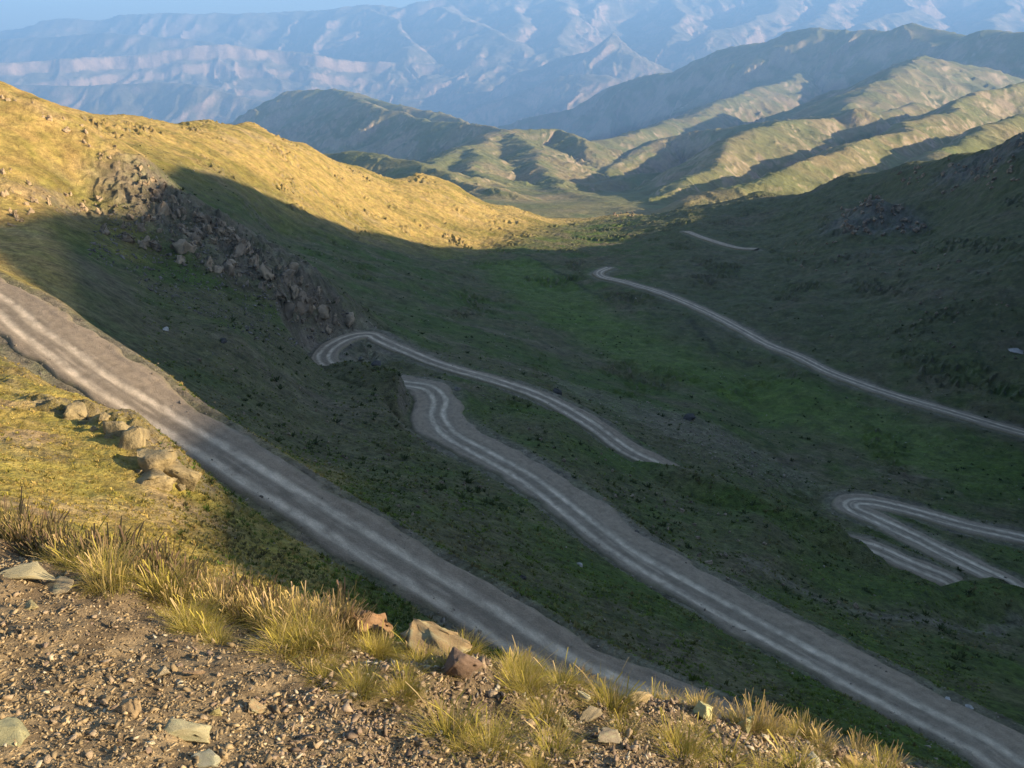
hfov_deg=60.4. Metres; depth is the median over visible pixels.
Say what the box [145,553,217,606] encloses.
grass tuft
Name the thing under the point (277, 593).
grass tuft
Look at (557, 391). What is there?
boulder
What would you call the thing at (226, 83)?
cliff range
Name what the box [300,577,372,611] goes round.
grass tuft
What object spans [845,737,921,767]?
grass tuft
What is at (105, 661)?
stone
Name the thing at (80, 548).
grass tuft
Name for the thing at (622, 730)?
grass tuft
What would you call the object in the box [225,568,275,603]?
grass tuft
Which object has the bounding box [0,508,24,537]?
grass tuft
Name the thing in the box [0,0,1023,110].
mountain range
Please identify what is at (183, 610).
grass tuft
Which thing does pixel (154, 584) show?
grass tuft
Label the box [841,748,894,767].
grass tuft
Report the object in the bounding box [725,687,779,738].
grass tuft
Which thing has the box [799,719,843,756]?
grass tuft
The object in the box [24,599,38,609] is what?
stone
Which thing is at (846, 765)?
grass tuft
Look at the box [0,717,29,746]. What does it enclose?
stone
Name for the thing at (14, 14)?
sky
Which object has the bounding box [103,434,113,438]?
boulder
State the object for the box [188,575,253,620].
grass tuft
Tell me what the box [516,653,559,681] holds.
grass tuft
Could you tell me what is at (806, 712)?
grass tuft
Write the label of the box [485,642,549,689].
grass tuft
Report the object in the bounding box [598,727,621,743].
stone
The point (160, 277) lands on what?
rubble
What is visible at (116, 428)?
boulder
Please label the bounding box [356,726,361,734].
stone
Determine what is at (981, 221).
hill
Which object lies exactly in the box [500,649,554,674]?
grass tuft
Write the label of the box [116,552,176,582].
grass tuft
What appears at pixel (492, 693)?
stone
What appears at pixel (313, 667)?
grass tuft
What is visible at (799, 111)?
mountain
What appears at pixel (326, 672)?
grass tuft
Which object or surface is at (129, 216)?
crag rock
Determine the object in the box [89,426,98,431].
boulder
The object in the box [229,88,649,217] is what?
hills
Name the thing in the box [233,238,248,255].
crag rock
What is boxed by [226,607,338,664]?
grass tuft
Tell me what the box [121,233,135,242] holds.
crag rock
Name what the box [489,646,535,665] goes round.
grass tuft
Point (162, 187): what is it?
crag rock
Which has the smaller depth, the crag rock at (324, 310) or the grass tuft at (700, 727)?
the grass tuft at (700, 727)
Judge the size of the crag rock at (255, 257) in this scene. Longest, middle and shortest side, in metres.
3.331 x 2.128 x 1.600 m
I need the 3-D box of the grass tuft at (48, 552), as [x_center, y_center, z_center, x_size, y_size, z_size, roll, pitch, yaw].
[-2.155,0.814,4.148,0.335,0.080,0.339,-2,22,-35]
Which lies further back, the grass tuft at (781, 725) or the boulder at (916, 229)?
the boulder at (916, 229)
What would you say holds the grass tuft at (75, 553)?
on the ground at (127, 636)
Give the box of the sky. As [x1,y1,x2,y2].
[0,0,428,30]
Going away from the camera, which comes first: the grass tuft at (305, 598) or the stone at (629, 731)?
the stone at (629, 731)
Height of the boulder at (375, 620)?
0.192 m
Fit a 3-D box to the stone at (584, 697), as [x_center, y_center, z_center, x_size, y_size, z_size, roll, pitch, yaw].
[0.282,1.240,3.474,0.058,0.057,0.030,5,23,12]
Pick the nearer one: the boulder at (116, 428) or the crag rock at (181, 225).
the boulder at (116, 428)
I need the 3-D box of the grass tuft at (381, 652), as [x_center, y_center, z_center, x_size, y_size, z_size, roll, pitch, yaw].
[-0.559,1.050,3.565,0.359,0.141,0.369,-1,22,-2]
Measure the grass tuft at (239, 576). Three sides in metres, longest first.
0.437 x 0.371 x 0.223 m
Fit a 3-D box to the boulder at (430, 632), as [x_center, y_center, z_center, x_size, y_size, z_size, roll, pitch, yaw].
[-0.318,1.087,3.661,0.300,0.113,0.214,15,24,-18]
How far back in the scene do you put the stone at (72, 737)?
2.38 m
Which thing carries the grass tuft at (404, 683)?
on the ground at (127, 636)
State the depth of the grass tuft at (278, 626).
3.49 m
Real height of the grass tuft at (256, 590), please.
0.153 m
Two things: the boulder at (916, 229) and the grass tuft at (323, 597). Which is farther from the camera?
the boulder at (916, 229)
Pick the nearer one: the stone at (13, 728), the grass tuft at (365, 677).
the stone at (13, 728)
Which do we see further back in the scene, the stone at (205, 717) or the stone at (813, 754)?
the stone at (813, 754)
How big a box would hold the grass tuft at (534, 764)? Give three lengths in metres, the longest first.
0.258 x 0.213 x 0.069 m
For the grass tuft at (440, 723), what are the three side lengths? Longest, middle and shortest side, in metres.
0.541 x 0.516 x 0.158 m
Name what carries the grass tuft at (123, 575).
on the ground at (127, 636)
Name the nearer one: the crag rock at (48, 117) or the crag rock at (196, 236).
the crag rock at (196, 236)
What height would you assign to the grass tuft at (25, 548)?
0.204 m
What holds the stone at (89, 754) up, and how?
on the ground at (127, 636)
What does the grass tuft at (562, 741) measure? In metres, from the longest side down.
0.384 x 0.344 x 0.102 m
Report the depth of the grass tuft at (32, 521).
4.56 m
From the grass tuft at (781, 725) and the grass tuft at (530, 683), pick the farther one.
the grass tuft at (781, 725)
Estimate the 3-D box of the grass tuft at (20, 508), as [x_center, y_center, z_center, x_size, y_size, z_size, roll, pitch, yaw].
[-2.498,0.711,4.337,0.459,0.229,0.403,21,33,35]
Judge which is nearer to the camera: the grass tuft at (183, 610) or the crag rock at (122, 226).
the grass tuft at (183, 610)
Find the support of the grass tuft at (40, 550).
on the ground at (127, 636)
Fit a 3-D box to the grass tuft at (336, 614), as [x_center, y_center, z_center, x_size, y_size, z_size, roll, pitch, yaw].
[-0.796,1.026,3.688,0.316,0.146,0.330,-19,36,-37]
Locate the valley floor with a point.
(576, 292)
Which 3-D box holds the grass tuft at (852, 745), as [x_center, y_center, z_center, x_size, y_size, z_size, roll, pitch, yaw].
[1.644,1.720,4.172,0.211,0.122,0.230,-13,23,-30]
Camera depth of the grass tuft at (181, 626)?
3.44 m
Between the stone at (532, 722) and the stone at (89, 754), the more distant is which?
the stone at (532, 722)
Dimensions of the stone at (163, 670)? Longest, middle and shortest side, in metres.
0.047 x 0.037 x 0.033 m
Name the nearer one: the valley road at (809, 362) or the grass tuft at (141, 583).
the grass tuft at (141, 583)
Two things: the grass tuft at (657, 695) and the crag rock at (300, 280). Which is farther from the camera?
the crag rock at (300, 280)
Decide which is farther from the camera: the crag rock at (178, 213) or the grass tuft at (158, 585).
the crag rock at (178, 213)
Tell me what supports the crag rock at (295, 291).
on the slope
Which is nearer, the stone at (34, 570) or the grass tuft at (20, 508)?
the stone at (34, 570)
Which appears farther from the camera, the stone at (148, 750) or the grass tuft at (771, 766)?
the grass tuft at (771, 766)
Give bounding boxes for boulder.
[62,401,88,419]
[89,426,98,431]
[98,412,110,420]
[103,421,130,436]
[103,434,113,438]
[118,425,150,449]
[137,448,177,471]
[137,467,173,491]
[163,461,201,491]
[176,483,185,490]
[220,338,226,343]
[337,610,393,640]
[371,360,380,365]
[400,618,472,656]
[553,388,561,394]
[683,413,695,420]
[912,226,919,231]
[1008,348,1023,353]
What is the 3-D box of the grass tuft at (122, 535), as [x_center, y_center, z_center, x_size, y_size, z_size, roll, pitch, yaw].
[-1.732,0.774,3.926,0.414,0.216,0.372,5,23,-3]
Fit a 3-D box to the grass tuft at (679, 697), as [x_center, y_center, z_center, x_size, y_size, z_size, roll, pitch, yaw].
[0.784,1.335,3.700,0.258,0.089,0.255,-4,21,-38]
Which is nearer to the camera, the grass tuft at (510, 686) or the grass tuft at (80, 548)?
the grass tuft at (510, 686)
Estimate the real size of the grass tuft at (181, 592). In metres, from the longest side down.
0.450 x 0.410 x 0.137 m
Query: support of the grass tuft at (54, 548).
on the ground at (127, 636)
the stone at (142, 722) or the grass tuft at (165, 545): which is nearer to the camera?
the stone at (142, 722)
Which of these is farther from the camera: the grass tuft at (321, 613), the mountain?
the mountain
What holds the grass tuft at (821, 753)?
on the ground at (127, 636)
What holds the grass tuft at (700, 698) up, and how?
on the ground at (127, 636)
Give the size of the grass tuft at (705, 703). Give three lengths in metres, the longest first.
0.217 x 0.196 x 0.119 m
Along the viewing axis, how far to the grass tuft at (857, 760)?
3.65 m
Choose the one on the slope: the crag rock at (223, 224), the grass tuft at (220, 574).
the crag rock at (223, 224)
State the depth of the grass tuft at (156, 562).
3.91 m
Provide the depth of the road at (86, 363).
73.31 m
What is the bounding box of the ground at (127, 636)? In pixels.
[0,539,907,767]
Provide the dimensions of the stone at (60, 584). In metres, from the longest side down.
0.152 x 0.105 x 0.050 m
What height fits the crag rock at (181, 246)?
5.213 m
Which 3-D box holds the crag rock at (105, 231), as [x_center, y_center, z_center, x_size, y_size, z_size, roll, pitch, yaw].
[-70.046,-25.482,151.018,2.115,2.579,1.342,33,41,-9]
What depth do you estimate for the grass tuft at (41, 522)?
4.34 m
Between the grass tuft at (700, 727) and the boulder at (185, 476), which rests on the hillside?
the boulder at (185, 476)
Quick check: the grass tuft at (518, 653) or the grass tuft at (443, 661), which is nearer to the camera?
the grass tuft at (443, 661)
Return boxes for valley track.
[682,231,758,250]
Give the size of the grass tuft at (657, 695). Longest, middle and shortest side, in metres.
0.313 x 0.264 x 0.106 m
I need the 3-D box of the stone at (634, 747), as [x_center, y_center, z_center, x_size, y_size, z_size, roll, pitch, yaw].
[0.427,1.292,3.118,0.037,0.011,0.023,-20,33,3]
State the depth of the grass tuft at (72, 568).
3.87 m
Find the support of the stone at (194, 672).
on the ground at (127, 636)
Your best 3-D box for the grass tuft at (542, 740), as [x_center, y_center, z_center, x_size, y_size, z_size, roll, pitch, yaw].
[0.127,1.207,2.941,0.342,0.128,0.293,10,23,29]
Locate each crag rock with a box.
[0,168,5,174]
[0,191,6,196]
[46,115,52,120]
[100,228,110,234]
[120,221,125,228]
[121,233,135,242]
[126,213,133,219]
[137,223,145,230]
[139,240,146,249]
[141,213,151,222]
[143,235,150,246]
[149,187,163,202]
[150,239,161,250]
[151,197,157,201]
[156,182,166,193]
[156,201,168,216]
[167,195,178,205]
[170,239,194,253]
[176,223,186,229]
[176,255,184,263]
[177,208,180,217]
[181,228,192,238]
[191,226,204,239]
[191,229,201,244]
[195,212,213,226]
[204,256,212,267]
[205,224,211,233]
[213,265,223,272]
[217,227,223,234]
[218,218,226,227]
[221,258,235,275]
[223,237,230,243]
[226,226,235,233]
[227,232,240,241]
[230,259,236,266]
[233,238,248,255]
[243,238,250,251]
[246,246,253,255]
[250,253,258,267]
[258,281,266,290]
[259,262,276,281]
[275,288,286,300]
[282,269,295,285]
[284,300,297,321]
[289,262,298,274]
[290,285,299,299]
[297,276,303,285]
[297,290,312,313]
[297,293,308,317]
[318,304,330,318]
[325,323,331,334]
[332,316,336,324]
[345,312,354,327]
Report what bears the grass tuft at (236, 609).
on the ground at (127, 636)
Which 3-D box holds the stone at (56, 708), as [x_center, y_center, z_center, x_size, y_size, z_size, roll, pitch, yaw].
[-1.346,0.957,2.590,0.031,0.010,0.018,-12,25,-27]
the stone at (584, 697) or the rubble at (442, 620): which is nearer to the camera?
the stone at (584, 697)
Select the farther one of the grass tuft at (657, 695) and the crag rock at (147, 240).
the crag rock at (147, 240)
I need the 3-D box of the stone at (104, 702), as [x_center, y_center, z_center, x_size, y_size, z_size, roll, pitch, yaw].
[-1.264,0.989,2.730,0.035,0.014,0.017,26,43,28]
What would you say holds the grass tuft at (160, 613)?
on the ground at (127, 636)
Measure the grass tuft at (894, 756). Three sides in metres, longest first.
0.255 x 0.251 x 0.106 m
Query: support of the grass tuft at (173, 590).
on the ground at (127, 636)
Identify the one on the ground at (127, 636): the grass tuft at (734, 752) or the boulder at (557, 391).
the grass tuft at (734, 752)
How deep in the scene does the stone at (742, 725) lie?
3.72 m
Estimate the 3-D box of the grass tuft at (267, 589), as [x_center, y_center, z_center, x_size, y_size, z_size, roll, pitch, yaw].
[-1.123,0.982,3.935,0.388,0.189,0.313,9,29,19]
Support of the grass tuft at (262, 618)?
on the ground at (127, 636)
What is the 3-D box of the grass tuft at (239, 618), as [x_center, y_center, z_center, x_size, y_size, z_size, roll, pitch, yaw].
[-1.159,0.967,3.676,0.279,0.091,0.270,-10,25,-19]
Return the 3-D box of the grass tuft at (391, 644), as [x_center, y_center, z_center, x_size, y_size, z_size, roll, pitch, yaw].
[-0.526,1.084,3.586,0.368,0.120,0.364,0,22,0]
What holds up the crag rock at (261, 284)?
on the slope
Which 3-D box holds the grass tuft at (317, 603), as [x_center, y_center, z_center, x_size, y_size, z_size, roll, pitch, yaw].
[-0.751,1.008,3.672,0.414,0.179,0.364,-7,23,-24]
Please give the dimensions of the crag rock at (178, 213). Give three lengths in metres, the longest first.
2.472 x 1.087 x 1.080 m
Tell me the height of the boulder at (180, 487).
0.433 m
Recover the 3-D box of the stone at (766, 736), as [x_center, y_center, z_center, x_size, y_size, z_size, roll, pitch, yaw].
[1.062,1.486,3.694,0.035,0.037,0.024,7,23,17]
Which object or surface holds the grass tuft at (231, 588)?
on the ground at (127, 636)
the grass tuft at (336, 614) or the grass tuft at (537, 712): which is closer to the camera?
the grass tuft at (537, 712)
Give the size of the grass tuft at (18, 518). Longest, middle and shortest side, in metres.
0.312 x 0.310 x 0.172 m
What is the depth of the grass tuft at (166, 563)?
3.92 m
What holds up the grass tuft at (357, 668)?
on the ground at (127, 636)
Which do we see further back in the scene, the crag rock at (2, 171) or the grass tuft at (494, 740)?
the crag rock at (2, 171)
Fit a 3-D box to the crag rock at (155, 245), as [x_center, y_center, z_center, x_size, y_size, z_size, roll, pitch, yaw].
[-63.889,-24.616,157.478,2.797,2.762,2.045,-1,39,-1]
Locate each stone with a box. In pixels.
[0,561,55,579]
[0,694,13,699]
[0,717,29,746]
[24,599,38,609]
[41,642,48,647]
[42,576,73,593]
[42,754,51,763]
[49,705,59,710]
[67,733,76,740]
[78,688,84,694]
[84,749,92,759]
[87,730,96,736]
[98,658,112,663]
[100,699,107,706]
[113,695,141,717]
[118,752,126,760]
[140,717,147,725]
[145,747,151,753]
[157,666,169,675]
[163,718,211,742]
[182,670,205,673]
[191,749,220,767]
[200,713,207,719]
[209,707,221,715]
[221,697,229,703]
[243,759,252,767]
[248,697,265,713]
[314,740,323,747]
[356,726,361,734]
[443,647,483,679]
[487,690,497,697]
[522,719,534,726]
[577,690,590,701]
[578,705,602,722]
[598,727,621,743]
[626,691,651,703]
[626,727,632,738]
[630,745,636,750]
[693,700,712,719]
[737,715,753,733]
[761,733,769,740]
[808,751,820,767]
[842,752,859,767]
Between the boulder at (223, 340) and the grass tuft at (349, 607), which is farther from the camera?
the boulder at (223, 340)
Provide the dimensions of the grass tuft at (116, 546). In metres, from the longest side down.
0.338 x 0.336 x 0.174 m
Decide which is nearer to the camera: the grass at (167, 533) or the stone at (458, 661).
the stone at (458, 661)
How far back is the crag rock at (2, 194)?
141.69 m
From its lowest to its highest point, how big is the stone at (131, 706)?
0.097 m
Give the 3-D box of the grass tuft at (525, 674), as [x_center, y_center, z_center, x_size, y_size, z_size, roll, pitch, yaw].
[0.065,1.129,3.447,0.432,0.139,0.468,-14,27,-26]
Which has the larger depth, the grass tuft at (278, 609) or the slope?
the slope
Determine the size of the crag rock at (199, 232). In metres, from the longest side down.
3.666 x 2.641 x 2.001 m
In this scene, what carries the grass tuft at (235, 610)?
on the ground at (127, 636)
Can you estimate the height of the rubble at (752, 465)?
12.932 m
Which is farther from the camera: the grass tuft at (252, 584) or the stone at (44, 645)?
the grass tuft at (252, 584)
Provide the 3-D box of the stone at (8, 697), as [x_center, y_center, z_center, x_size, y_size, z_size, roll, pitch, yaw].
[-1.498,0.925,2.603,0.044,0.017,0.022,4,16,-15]
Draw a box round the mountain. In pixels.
[497,23,1023,214]
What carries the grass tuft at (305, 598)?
on the ground at (127, 636)
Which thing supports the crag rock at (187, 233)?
on the slope
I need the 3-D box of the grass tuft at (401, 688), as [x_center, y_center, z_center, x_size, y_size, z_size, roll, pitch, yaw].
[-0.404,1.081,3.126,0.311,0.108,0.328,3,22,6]
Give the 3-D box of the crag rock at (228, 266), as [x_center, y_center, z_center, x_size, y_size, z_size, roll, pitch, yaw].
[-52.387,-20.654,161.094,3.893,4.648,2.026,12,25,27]
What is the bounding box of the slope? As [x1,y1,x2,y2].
[0,81,682,388]
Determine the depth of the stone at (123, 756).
2.33 m
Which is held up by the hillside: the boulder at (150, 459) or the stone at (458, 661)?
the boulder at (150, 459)
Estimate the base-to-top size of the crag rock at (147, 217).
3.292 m
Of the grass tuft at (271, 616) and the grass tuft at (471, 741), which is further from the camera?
the grass tuft at (271, 616)
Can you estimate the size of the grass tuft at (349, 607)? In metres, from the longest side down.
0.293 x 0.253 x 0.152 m
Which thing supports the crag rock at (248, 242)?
on the slope
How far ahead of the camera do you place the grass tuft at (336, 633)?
3.45 m
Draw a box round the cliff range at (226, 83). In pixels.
[0,33,672,126]
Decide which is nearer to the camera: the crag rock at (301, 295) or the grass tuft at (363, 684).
the grass tuft at (363, 684)
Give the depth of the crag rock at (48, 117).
175.63 m
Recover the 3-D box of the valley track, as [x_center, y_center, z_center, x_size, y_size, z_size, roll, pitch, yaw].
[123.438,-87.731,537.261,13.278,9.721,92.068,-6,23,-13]
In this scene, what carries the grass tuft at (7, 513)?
on the ground at (127, 636)
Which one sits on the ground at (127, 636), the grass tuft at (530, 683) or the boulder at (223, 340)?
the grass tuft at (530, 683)
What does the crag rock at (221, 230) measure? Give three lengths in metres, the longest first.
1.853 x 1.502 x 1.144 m
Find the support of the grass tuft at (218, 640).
on the ground at (127, 636)
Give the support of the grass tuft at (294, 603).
on the ground at (127, 636)
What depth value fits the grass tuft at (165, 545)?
4.01 m
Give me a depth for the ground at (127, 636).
3.04 m
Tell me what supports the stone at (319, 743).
on the ground at (127, 636)
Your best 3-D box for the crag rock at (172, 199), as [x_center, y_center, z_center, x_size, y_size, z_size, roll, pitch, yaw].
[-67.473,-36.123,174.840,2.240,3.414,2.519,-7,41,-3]
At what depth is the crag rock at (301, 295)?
172.31 m
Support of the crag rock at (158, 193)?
on the slope
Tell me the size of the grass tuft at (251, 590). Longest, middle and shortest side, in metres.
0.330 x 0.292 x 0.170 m
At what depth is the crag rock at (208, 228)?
169.24 m
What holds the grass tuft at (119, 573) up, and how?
on the ground at (127, 636)
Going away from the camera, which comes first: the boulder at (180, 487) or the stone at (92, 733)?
the stone at (92, 733)
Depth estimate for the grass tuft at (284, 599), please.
3.92 m
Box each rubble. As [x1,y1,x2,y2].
[2,274,1023,767]
[87,188,356,347]
[141,137,1023,764]
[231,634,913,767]
[573,392,816,487]
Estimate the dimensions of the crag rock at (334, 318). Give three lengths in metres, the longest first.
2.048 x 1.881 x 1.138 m
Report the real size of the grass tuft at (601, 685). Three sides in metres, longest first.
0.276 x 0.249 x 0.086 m
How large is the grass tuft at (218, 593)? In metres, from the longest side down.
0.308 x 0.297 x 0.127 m
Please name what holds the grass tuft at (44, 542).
on the ground at (127, 636)
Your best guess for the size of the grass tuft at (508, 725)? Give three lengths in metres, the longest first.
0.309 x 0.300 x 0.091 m
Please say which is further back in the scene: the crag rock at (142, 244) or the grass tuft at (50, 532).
the crag rock at (142, 244)
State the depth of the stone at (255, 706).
2.88 m
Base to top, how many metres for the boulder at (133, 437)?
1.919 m
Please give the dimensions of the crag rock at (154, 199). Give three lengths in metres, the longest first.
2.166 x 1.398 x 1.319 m
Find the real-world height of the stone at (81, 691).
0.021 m
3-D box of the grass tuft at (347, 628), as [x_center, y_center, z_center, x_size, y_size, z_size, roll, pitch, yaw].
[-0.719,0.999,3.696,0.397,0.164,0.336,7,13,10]
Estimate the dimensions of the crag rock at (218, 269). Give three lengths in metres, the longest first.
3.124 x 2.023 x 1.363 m
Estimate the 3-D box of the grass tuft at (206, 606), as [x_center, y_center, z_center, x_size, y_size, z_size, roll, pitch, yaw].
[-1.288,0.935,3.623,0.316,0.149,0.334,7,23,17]
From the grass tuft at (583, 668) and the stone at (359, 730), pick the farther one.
the grass tuft at (583, 668)
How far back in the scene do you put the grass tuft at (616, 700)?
3.48 m
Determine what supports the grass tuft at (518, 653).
on the ground at (127, 636)
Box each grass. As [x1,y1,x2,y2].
[0,356,425,642]
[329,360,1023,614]
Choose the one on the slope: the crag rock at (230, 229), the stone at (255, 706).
the crag rock at (230, 229)
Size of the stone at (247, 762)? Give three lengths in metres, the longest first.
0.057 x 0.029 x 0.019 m
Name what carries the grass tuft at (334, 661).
on the ground at (127, 636)
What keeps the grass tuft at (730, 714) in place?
on the ground at (127, 636)
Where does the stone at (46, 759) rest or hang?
on the ground at (127, 636)
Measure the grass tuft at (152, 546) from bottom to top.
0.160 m
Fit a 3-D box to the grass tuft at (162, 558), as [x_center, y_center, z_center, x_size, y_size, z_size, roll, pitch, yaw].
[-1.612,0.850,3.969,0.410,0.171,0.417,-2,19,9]
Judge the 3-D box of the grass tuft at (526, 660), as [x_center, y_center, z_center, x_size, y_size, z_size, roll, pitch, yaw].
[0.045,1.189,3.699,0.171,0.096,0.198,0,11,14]
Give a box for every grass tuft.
[0,486,40,541]
[0,502,33,531]
[0,504,88,556]
[0,506,38,546]
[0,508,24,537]
[1,502,69,552]
[1,514,49,540]
[4,516,90,558]
[6,521,50,550]
[16,527,65,553]
[20,520,84,560]
[23,538,54,559]
[27,530,107,569]
[30,543,64,560]
[32,527,88,561]
[33,523,73,552]
[39,537,82,562]
[41,538,105,567]
[44,531,142,580]
[45,514,139,560]
[48,530,115,564]
[56,525,132,554]
[62,534,150,599]
[63,528,132,567]
[66,539,140,604]
[79,517,165,573]
[79,550,138,592]
[93,541,127,565]
[102,552,146,581]
[106,532,160,568]
[113,541,167,579]
[114,536,183,582]
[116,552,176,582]
[116,556,217,615]
[123,536,188,578]
[124,545,188,582]
[125,560,196,615]
[127,547,200,576]
[131,542,188,581]
[131,555,184,604]
[132,572,219,617]
[134,573,183,602]
[138,594,200,621]
[140,550,211,594]
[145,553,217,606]
[147,573,193,609]
[148,566,194,607]
[151,543,211,581]
[157,601,227,641]
[161,585,218,632]
[167,559,210,587]
[169,599,247,645]
[172,587,233,628]
[175,590,232,623]
[182,562,235,610]
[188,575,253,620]
[191,575,246,610]
[193,621,251,649]
[195,567,251,608]
[198,575,261,610]
[202,557,274,600]
[213,592,261,625]
[214,597,254,627]
[215,594,252,624]
[225,568,274,604]
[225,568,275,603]
[226,575,289,625]
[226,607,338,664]
[228,574,283,607]
[228,583,278,620]
[229,577,278,611]
[234,594,341,634]
[235,600,310,634]
[242,583,306,630]
[250,595,306,627]
[252,581,301,619]
[254,607,339,661]
[262,580,342,630]
[262,591,313,609]
[264,592,340,653]
[264,599,355,670]
[277,595,341,630]
[282,650,344,689]
[284,611,343,658]
[286,594,351,640]
[288,590,343,613]
[291,654,368,696]
[294,620,352,659]
[296,611,345,656]
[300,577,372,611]
[301,595,360,637]
[307,586,367,639]
[308,651,350,671]
[309,592,381,643]
[314,622,361,662]
[319,601,363,640]
[319,646,405,702]
[322,664,396,712]
[333,659,369,675]
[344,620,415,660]
[347,619,411,660]
[354,632,405,660]
[355,661,439,714]
[356,630,407,658]
[371,660,443,715]
[383,647,440,685]
[386,672,515,767]
[387,630,449,662]
[420,631,480,688]
[428,701,555,767]
[444,733,482,755]
[445,725,496,755]
[446,626,493,655]
[479,706,545,743]
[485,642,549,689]
[488,635,566,703]
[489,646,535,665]
[489,671,524,693]
[493,665,573,713]
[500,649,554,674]
[500,678,602,742]
[502,644,539,663]
[505,651,538,668]
[511,714,596,767]
[515,743,565,767]
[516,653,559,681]
[524,710,608,756]
[525,649,602,713]
[561,664,599,689]
[566,657,665,735]
[583,673,618,697]
[592,705,664,752]
[636,679,680,700]
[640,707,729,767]
[643,707,724,767]
[657,685,689,701]
[673,686,720,716]
[673,712,724,745]
[685,690,722,722]
[685,690,724,720]
[690,723,769,767]
[712,695,741,721]
[713,704,781,741]
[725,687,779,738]
[734,748,790,767]
[740,698,782,738]
[754,727,841,767]
[758,700,796,741]
[774,707,834,759]
[780,719,819,742]
[784,708,833,742]
[784,738,850,767]
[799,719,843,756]
[834,743,875,767]
[837,755,866,767]
[838,726,881,756]
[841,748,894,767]
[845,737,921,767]
[866,739,912,767]
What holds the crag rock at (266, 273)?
on the hillside
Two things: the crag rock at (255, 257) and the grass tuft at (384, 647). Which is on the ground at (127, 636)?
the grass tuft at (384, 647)
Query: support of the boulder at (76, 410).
on the hillside
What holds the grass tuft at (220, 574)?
on the ground at (127, 636)
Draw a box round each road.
[0,277,1023,767]
[592,267,1023,438]
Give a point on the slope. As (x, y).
(431, 225)
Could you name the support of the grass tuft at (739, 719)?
on the ground at (127, 636)
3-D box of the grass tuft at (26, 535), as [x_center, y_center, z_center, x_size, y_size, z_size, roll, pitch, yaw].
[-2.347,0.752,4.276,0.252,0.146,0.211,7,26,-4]
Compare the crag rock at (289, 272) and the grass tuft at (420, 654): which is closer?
the grass tuft at (420, 654)
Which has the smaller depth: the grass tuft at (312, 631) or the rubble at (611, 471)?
the grass tuft at (312, 631)
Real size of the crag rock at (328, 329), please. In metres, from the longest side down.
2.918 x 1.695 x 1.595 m
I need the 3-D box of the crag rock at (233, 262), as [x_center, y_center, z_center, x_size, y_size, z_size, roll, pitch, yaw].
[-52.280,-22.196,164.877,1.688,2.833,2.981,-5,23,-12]
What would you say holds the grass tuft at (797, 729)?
on the ground at (127, 636)
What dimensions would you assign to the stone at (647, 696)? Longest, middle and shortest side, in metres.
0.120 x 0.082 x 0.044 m
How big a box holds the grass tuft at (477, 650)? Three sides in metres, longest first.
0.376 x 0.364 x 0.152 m
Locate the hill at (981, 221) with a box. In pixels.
[541,132,1023,441]
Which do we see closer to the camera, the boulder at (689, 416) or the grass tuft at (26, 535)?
the grass tuft at (26, 535)
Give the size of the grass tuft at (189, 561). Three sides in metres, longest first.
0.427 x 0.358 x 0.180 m
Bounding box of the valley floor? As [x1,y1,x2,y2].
[523,270,1023,512]
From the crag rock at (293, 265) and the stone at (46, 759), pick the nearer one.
the stone at (46, 759)
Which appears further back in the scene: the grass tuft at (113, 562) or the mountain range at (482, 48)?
the mountain range at (482, 48)
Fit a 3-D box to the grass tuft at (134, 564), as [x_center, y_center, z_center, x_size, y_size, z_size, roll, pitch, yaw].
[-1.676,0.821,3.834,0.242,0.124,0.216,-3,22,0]
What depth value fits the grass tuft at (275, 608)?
3.60 m
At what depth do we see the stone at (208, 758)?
2.42 m
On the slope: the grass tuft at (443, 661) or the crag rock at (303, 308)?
the crag rock at (303, 308)
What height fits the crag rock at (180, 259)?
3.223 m
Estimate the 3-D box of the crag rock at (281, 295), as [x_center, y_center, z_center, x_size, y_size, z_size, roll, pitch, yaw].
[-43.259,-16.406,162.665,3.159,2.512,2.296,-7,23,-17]
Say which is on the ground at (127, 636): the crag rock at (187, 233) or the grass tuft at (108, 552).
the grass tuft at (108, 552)
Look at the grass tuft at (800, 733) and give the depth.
3.92 m
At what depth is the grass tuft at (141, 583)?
3.74 m
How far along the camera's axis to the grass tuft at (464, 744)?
2.87 m
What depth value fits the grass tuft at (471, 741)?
2.89 m
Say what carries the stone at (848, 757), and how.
on the ground at (127, 636)
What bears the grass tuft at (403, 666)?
on the ground at (127, 636)
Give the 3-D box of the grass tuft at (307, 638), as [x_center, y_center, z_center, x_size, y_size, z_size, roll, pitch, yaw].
[-0.789,0.976,3.331,0.435,0.203,0.519,-7,27,-14]
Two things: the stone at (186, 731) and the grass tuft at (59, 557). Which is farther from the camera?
the grass tuft at (59, 557)
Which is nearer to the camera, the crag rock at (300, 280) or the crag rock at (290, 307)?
the crag rock at (290, 307)
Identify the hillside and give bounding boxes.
[0,86,1023,767]
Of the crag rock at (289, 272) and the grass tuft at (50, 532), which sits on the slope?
the crag rock at (289, 272)
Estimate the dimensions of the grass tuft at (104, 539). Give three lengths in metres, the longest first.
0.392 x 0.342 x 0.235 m
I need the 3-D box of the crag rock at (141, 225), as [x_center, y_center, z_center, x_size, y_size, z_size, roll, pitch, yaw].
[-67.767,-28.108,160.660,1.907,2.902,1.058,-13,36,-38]
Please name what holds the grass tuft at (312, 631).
on the ground at (127, 636)
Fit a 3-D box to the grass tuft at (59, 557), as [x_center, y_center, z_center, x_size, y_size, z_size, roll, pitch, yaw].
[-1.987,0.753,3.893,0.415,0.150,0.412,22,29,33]

